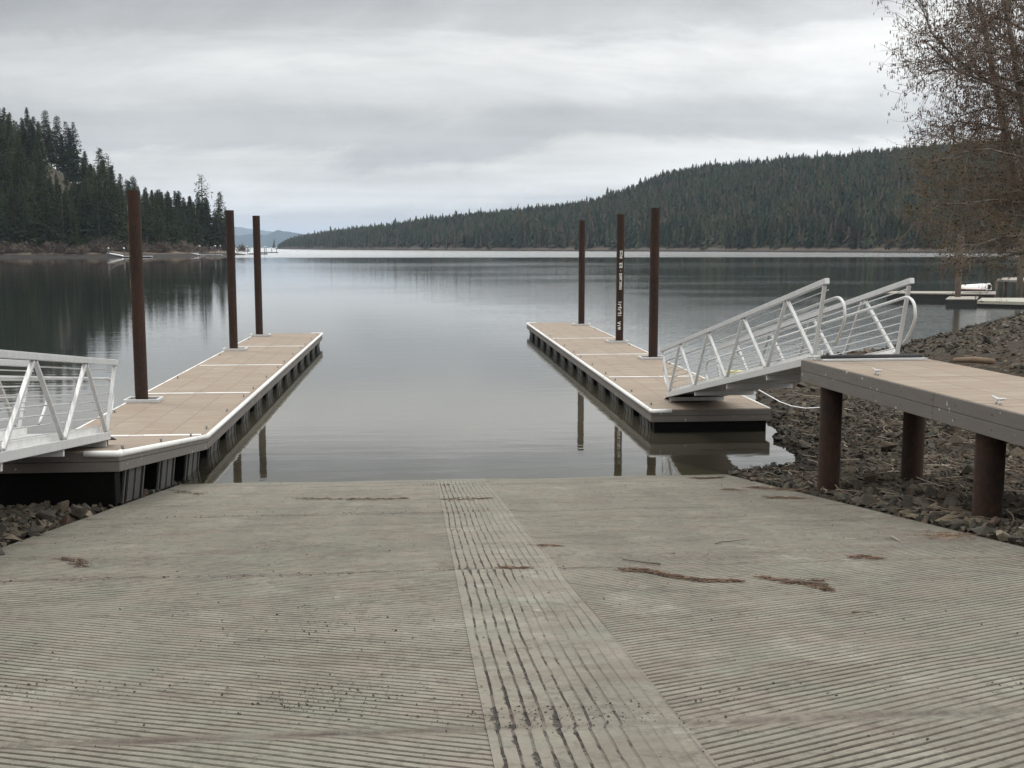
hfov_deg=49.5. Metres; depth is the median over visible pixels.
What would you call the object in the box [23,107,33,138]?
ridge pine
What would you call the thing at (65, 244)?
shore shrub
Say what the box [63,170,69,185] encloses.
headland conifer
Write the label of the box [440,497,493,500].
needle drift
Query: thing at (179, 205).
headland conifer
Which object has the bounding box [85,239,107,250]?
shore shrub
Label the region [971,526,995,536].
riprap rock
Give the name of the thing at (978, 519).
riprap rock
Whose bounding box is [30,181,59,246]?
headland conifer
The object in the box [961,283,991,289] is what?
rowing boat
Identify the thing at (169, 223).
headland conifer
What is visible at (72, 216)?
headland conifer
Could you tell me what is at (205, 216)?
headland conifer
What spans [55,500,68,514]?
riprap rock
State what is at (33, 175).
headland conifer
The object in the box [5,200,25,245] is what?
headland conifer
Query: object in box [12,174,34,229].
headland conifer
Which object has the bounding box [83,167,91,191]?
headland conifer
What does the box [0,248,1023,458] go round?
water
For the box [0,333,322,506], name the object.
floating dock
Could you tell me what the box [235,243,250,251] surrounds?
shore shrub
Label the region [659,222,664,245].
conifer
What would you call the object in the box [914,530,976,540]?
needle drift
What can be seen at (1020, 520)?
riprap rock
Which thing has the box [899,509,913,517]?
riprap rock
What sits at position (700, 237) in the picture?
conifer
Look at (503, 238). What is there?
conifer
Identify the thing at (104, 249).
shore shrub
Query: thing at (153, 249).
shore shrub
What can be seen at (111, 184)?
headland conifer
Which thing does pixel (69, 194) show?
headland conifer
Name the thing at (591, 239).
conifer
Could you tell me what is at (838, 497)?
riprap rock
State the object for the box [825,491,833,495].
riprap rock
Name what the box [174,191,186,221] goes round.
headland conifer
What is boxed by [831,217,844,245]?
conifer
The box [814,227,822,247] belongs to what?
conifer
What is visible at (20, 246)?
shore shrub
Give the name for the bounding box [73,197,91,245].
headland conifer
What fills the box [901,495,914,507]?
riprap rock
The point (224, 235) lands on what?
headland conifer
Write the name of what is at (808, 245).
conifer
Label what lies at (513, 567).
needle drift
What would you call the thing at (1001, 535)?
riprap rock
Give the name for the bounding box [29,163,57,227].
headland conifer
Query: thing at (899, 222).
conifer
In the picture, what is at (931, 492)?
riprap rock
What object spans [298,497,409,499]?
needle drift
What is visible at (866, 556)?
needle drift
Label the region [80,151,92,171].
headland conifer
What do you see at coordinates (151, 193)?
headland conifer
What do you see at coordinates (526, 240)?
conifer
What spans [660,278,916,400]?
gangway
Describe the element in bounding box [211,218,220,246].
headland conifer
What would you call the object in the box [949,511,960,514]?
riprap rock
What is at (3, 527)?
riprap rock
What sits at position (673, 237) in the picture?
conifer
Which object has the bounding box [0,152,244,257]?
hills
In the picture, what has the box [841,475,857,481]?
riprap rock
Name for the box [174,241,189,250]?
shore shrub
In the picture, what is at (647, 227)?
conifer
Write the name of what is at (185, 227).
headland conifer
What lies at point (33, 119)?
ridge pine
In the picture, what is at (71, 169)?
ridge pine
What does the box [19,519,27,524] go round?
riprap rock
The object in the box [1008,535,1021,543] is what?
riprap rock
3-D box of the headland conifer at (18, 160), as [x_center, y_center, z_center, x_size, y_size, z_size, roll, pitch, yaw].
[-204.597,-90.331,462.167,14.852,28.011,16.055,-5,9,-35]
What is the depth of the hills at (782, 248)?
998.86 m
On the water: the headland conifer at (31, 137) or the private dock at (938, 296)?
the private dock at (938, 296)
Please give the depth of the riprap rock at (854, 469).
17.41 m
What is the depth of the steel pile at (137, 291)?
24.29 m
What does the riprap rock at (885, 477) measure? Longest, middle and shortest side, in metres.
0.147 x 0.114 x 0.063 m
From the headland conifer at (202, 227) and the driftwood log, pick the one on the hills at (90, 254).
the headland conifer at (202, 227)
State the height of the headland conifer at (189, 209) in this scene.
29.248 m
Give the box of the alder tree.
[872,0,1023,303]
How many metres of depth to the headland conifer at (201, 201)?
611.17 m
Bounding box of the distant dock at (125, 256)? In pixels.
[107,250,151,256]
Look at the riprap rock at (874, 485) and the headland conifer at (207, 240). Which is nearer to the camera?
the riprap rock at (874, 485)
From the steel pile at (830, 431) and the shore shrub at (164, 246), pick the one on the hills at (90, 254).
the shore shrub at (164, 246)
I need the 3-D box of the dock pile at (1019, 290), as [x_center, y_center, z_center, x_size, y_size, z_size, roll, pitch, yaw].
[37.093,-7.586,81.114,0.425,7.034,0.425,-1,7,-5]
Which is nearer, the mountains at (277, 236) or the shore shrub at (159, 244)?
the shore shrub at (159, 244)
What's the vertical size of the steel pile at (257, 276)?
9.090 m
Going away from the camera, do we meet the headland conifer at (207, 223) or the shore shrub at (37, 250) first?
the shore shrub at (37, 250)
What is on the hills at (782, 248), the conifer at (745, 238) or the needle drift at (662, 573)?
the conifer at (745, 238)
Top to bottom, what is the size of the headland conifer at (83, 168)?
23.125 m
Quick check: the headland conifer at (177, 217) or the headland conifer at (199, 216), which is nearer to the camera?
the headland conifer at (177, 217)
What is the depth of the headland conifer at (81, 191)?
451.13 m
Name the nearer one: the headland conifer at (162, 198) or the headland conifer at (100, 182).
the headland conifer at (100, 182)
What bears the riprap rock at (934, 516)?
on the ground
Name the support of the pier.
on the steel pile at (830, 431)
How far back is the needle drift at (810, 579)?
8.03 m
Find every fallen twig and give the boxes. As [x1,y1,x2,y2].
[622,559,660,564]
[782,580,827,585]
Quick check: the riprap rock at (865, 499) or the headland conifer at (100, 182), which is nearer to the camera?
the riprap rock at (865, 499)
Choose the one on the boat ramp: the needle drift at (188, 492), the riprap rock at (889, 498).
the needle drift at (188, 492)
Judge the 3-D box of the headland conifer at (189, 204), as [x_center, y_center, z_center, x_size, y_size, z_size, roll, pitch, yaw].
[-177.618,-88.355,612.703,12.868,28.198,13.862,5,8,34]
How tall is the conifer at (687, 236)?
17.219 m
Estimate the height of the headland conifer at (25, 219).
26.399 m
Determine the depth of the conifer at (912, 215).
782.90 m
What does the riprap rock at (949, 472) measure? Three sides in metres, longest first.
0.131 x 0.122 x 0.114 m
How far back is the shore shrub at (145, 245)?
469.34 m
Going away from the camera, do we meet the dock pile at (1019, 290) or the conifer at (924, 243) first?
the dock pile at (1019, 290)
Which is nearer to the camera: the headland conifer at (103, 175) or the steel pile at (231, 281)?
the steel pile at (231, 281)
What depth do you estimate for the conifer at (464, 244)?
1263.27 m
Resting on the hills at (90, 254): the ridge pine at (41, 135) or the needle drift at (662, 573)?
the ridge pine at (41, 135)
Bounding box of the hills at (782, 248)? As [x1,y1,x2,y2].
[275,158,1018,253]
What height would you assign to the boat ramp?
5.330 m
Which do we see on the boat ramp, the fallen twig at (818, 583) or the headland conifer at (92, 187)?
the fallen twig at (818, 583)
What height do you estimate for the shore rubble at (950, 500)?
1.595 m
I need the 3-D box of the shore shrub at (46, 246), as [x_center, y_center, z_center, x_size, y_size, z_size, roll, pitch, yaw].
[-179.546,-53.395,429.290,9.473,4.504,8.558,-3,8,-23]
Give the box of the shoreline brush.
[306,242,979,250]
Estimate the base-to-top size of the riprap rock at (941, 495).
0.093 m
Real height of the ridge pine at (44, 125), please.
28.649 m
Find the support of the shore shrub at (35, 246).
on the hills at (90, 254)
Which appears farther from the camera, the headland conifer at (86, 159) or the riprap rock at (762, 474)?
the headland conifer at (86, 159)
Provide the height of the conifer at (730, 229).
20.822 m
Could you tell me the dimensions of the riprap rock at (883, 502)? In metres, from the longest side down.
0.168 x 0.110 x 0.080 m
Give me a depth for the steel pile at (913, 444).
15.58 m
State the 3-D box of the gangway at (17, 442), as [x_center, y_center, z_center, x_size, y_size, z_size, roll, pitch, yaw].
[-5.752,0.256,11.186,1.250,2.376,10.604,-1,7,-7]
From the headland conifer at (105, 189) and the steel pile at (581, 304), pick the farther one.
the headland conifer at (105, 189)
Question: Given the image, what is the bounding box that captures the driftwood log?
[953,356,994,363]
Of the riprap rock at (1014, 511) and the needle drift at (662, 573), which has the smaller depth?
the needle drift at (662, 573)
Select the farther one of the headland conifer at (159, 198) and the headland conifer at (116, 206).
the headland conifer at (159, 198)
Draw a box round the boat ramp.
[0,452,1023,767]
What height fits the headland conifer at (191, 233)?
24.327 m
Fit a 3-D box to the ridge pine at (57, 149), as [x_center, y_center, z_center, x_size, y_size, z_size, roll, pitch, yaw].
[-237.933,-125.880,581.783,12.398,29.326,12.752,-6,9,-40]
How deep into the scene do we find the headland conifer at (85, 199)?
443.98 m
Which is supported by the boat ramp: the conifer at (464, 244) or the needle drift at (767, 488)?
the needle drift at (767, 488)
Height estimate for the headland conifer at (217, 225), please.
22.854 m
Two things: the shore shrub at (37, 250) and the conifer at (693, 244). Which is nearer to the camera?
the shore shrub at (37, 250)
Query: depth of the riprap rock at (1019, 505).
12.24 m
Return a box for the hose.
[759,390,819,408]
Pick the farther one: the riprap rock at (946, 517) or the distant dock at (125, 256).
the distant dock at (125, 256)
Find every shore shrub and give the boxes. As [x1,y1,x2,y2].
[0,240,10,253]
[3,241,15,250]
[9,239,34,252]
[27,242,37,248]
[31,246,44,253]
[38,240,53,250]
[49,240,71,252]
[52,243,74,253]
[72,246,88,253]
[76,244,90,253]
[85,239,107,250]
[90,234,123,250]
[96,243,118,252]
[142,241,157,250]
[145,246,158,252]
[150,241,171,251]
[159,241,181,252]
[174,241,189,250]
[180,240,194,252]
[194,245,207,251]
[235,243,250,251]
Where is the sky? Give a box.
[0,0,1023,233]
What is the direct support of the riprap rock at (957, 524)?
on the ground
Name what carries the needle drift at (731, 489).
on the boat ramp
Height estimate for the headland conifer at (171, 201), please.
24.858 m
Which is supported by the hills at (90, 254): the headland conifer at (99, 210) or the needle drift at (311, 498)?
the headland conifer at (99, 210)
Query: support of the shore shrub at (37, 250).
on the hills at (90, 254)
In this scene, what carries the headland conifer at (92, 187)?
on the hills at (90, 254)
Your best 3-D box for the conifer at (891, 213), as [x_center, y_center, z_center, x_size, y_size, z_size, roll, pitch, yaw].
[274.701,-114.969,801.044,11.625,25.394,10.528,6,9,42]
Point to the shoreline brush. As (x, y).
(681, 248)
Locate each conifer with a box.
[0,111,7,144]
[0,115,14,153]
[3,129,17,168]
[4,133,32,189]
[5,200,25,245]
[9,183,37,245]
[12,122,21,151]
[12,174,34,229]
[17,183,46,247]
[18,119,30,170]
[23,120,51,182]
[25,162,46,214]
[28,144,44,187]
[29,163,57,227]
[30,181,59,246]
[34,122,53,175]
[36,152,56,210]
[41,199,60,244]
[49,187,57,217]
[50,190,78,244]
[51,186,66,237]
[53,172,60,187]
[60,190,75,241]
[62,197,84,247]
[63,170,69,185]
[69,162,85,204]
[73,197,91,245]
[74,157,88,195]
[76,181,95,234]
[77,181,104,243]
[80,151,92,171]
[83,164,97,199]
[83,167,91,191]
[83,176,114,243]
[90,177,100,234]
[92,179,114,230]
[93,147,109,177]
[93,181,120,246]
[98,159,107,199]
[100,153,116,180]
[105,175,125,229]
[110,184,126,237]
[110,191,128,250]
[117,174,124,203]
[121,204,127,238]
[123,179,129,196]
[129,176,144,217]
[141,191,158,244]
[142,197,157,239]
[148,190,153,208]
[150,203,169,246]
[151,193,165,238]
[155,195,181,246]
[157,189,165,213]
[157,192,172,241]
[166,198,183,238]
[172,191,183,230]
[172,207,186,244]
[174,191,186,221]
[174,194,183,232]
[179,197,189,241]
[180,210,189,240]
[184,202,205,251]
[186,196,199,241]
[187,198,191,235]
[193,193,211,243]
[194,175,212,248]
[196,198,208,239]
[196,206,206,245]
[197,202,212,246]
[198,198,215,247]
[201,198,222,246]
[201,200,217,245]
[202,222,213,246]
[209,191,226,247]
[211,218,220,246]
[212,211,222,241]
[218,209,235,251]
[461,232,467,246]
[466,234,471,247]
[501,229,505,246]
[516,235,522,248]
[522,227,529,246]
[540,233,543,246]
[557,231,563,247]
[587,230,593,247]
[596,221,603,243]
[644,219,649,239]
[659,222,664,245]
[670,224,677,245]
[683,228,690,245]
[689,226,696,247]
[697,230,701,245]
[726,226,735,247]
[740,226,748,248]
[804,229,813,248]
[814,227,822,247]
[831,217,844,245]
[848,222,860,247]
[884,207,895,236]
[884,229,892,248]
[897,221,912,248]
[898,215,902,228]
[901,213,908,240]
[907,212,915,235]
[918,221,934,248]
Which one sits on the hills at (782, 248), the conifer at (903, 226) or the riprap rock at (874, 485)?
the conifer at (903, 226)
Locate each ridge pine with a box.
[2,107,14,146]
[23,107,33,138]
[27,116,42,150]
[35,121,46,156]
[39,110,57,160]
[43,124,59,165]
[49,116,69,170]
[53,134,67,175]
[59,127,81,182]
[60,121,78,181]
[67,122,83,182]
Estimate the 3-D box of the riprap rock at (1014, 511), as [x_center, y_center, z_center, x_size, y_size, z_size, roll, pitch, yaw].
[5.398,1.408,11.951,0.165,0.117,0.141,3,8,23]
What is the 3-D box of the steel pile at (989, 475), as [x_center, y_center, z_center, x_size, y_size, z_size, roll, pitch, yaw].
[4.983,1.986,11.733,0.300,2.990,0.300,-1,7,-5]
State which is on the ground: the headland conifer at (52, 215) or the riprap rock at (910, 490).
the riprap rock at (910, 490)
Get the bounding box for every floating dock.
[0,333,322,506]
[526,322,770,432]
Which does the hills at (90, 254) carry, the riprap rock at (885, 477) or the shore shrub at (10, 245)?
the shore shrub at (10, 245)
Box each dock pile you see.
[955,234,963,296]
[1016,231,1023,297]
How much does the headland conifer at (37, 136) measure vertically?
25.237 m
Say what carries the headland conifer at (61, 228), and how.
on the hills at (90, 254)
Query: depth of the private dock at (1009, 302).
73.23 m
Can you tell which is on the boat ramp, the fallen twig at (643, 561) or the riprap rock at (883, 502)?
the fallen twig at (643, 561)
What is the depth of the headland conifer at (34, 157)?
458.93 m
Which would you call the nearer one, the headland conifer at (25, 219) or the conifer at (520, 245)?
the headland conifer at (25, 219)
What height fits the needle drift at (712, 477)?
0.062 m
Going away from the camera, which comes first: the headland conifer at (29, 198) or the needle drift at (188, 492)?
the needle drift at (188, 492)
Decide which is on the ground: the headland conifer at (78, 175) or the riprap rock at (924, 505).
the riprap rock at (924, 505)
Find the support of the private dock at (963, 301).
on the water
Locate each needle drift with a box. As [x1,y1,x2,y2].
[52,557,92,567]
[173,489,206,495]
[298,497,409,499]
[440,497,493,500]
[494,565,532,568]
[526,542,563,546]
[616,566,745,582]
[691,476,725,479]
[720,488,745,490]
[745,486,801,490]
[750,574,838,591]
[763,496,811,498]
[783,578,828,583]
[847,554,885,559]
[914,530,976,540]
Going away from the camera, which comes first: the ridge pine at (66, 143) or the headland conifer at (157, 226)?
the headland conifer at (157, 226)
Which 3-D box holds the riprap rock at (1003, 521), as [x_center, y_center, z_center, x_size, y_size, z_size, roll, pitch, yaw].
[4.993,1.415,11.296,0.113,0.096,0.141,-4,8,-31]
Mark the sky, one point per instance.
(306, 116)
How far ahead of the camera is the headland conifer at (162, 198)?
549.90 m
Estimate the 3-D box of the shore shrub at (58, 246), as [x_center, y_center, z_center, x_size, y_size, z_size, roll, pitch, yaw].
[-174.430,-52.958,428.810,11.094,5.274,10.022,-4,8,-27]
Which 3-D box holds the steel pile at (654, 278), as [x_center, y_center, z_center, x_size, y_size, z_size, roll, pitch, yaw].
[4.325,-0.806,34.082,0.280,9.070,0.280,-1,7,-5]
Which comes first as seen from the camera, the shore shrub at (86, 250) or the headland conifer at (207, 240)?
the shore shrub at (86, 250)
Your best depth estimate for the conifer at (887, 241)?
792.86 m
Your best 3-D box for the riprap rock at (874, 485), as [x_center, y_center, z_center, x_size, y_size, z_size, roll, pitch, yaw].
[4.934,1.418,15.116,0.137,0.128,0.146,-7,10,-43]
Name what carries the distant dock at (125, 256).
on the water
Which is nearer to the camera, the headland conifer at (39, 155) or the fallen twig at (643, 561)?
the fallen twig at (643, 561)
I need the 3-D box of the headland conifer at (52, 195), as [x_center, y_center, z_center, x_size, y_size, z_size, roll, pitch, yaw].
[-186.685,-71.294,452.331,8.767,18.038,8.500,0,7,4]
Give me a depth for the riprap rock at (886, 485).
14.86 m
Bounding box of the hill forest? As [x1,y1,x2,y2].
[277,138,1023,249]
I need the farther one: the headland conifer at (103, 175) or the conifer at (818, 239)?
the conifer at (818, 239)
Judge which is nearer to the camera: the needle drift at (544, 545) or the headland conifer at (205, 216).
the needle drift at (544, 545)
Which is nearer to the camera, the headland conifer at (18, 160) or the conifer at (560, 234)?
the headland conifer at (18, 160)
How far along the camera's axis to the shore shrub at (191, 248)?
501.86 m
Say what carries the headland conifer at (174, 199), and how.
on the hills at (90, 254)
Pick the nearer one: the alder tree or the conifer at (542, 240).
the alder tree
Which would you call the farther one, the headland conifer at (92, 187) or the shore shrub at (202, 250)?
the shore shrub at (202, 250)
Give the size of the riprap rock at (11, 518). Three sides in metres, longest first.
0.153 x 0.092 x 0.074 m
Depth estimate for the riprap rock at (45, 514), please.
12.55 m
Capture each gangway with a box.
[0,350,117,470]
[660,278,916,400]
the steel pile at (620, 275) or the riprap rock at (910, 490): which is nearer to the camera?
the riprap rock at (910, 490)
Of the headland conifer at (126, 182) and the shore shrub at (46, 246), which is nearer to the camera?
the shore shrub at (46, 246)
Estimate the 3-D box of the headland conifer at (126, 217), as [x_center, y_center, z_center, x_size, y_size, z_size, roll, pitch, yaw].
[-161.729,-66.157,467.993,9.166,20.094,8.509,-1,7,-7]
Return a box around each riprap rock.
[0,524,7,530]
[5,514,15,521]
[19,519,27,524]
[27,524,46,532]
[35,510,56,521]
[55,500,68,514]
[70,504,87,518]
[731,470,740,474]
[755,473,768,477]
[786,473,792,480]
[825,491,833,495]
[833,493,843,500]
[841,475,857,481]
[843,480,852,487]
[846,467,856,473]
[858,493,878,506]
[869,483,878,490]
[875,500,889,506]
[879,475,888,480]
[881,482,889,487]
[886,493,902,500]
[888,499,898,504]
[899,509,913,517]
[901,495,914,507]
[905,487,915,493]
[921,503,930,510]
[925,489,938,498]
[928,511,942,520]
[933,514,958,523]
[937,492,950,498]
[943,470,952,475]
[947,506,959,511]
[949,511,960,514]
[952,519,968,529]
[969,516,984,523]
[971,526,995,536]
[982,523,994,527]
[988,516,1001,525]
[996,530,1009,540]
[1000,518,1009,525]
[1006,510,1021,515]
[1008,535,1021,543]
[1010,519,1023,524]
[1014,501,1023,509]
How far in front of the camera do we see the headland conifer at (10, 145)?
471.49 m
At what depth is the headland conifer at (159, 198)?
603.88 m
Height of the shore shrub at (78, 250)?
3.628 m
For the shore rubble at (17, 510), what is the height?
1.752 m
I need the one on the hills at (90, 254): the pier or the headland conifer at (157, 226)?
the headland conifer at (157, 226)
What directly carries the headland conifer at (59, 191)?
on the hills at (90, 254)
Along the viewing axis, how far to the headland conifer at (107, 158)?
592.97 m
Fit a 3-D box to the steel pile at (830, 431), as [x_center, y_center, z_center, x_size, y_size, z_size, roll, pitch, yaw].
[4.430,1.514,15.571,0.300,2.990,0.300,-1,7,-5]
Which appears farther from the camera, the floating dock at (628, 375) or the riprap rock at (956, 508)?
the floating dock at (628, 375)
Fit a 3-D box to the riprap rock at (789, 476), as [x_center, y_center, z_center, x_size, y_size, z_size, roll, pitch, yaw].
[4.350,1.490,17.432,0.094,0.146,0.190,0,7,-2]
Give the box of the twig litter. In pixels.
[743,356,1023,529]
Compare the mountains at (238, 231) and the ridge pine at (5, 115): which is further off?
the mountains at (238, 231)
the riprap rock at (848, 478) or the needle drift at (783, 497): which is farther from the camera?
the riprap rock at (848, 478)
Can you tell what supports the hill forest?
on the hills at (782, 248)
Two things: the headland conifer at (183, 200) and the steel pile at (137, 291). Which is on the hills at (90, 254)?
the headland conifer at (183, 200)
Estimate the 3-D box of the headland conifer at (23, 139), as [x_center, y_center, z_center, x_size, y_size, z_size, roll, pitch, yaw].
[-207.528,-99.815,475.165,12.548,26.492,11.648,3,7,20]
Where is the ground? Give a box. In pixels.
[0,318,1023,763]
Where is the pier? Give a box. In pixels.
[800,354,1023,446]
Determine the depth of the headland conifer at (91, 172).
498.00 m
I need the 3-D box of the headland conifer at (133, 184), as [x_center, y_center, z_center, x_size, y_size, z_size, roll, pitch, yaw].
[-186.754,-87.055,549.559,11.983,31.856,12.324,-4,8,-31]
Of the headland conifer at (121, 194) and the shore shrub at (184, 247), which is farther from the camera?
the shore shrub at (184, 247)
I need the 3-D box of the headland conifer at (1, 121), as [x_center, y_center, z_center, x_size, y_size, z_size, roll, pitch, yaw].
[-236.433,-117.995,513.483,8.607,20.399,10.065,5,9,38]
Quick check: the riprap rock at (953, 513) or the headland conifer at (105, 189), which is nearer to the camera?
the riprap rock at (953, 513)
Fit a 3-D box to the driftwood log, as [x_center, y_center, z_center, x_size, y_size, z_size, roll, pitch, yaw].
[11.452,-0.580,27.585,0.158,0.228,1.389,-2,7,-16]
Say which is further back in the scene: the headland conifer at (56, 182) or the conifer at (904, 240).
the conifer at (904, 240)
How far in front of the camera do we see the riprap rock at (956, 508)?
12.24 m
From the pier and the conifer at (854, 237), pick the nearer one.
the pier
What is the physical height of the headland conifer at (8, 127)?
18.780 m
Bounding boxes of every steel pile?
[126,190,147,398]
[225,210,240,465]
[252,216,262,333]
[578,220,584,323]
[616,214,624,340]
[648,208,659,356]
[817,387,842,491]
[901,411,925,480]
[971,433,1006,519]
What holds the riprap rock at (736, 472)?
on the ground
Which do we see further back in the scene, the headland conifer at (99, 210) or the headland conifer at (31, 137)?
the headland conifer at (31, 137)
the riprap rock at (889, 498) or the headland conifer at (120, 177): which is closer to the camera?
the riprap rock at (889, 498)
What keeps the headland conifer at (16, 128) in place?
on the hills at (90, 254)
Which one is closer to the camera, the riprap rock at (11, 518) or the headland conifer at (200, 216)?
the riprap rock at (11, 518)
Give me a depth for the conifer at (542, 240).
1156.40 m
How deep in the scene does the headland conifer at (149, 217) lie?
518.42 m
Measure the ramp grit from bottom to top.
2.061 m
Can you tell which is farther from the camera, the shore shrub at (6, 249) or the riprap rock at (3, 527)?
the shore shrub at (6, 249)
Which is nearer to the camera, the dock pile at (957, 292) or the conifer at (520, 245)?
the dock pile at (957, 292)
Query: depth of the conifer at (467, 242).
1255.00 m
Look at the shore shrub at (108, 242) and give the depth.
438.72 m
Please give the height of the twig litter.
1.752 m
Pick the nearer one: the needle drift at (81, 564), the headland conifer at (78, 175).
the needle drift at (81, 564)
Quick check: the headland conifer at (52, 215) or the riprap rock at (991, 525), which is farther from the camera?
the headland conifer at (52, 215)
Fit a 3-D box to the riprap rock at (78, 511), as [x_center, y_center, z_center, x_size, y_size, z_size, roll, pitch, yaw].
[-5.148,1.498,13.192,0.197,0.187,0.246,-11,22,-35]
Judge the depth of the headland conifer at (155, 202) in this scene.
544.45 m
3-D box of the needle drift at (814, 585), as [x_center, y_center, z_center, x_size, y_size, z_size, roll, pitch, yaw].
[2.045,1.417,7.965,0.228,0.111,0.820,-5,8,-33]
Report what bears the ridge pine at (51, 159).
on the hills at (90, 254)
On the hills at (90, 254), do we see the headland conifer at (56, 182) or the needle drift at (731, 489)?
the headland conifer at (56, 182)
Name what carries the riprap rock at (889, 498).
on the ground
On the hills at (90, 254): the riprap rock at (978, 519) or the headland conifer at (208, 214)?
the headland conifer at (208, 214)
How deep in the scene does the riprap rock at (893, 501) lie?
13.41 m
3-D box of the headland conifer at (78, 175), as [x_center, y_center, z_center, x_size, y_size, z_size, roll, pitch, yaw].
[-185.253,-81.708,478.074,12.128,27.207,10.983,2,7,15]
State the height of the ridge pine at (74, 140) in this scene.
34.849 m
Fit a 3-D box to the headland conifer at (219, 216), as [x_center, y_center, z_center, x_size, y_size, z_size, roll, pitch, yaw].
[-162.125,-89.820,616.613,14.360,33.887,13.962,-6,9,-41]
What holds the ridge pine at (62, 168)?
on the hills at (90, 254)
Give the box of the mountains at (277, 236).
[210,230,309,247]
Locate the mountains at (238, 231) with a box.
[211,224,271,235]
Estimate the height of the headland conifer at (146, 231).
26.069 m
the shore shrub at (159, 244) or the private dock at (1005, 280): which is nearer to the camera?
the private dock at (1005, 280)
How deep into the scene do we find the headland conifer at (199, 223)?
612.20 m
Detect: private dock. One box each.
[885,291,995,301]
[946,296,978,305]
[977,298,1023,307]
[995,278,1023,297]
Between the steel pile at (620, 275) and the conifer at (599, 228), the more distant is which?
the conifer at (599, 228)
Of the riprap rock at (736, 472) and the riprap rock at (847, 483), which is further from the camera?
the riprap rock at (736, 472)
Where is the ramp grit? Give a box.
[1,476,1022,766]
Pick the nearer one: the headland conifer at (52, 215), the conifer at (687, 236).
the headland conifer at (52, 215)
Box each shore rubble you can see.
[0,481,180,547]
[728,311,1023,545]
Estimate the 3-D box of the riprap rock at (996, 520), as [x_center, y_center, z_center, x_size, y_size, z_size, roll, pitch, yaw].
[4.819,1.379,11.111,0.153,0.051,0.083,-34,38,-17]
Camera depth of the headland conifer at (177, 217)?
530.69 m

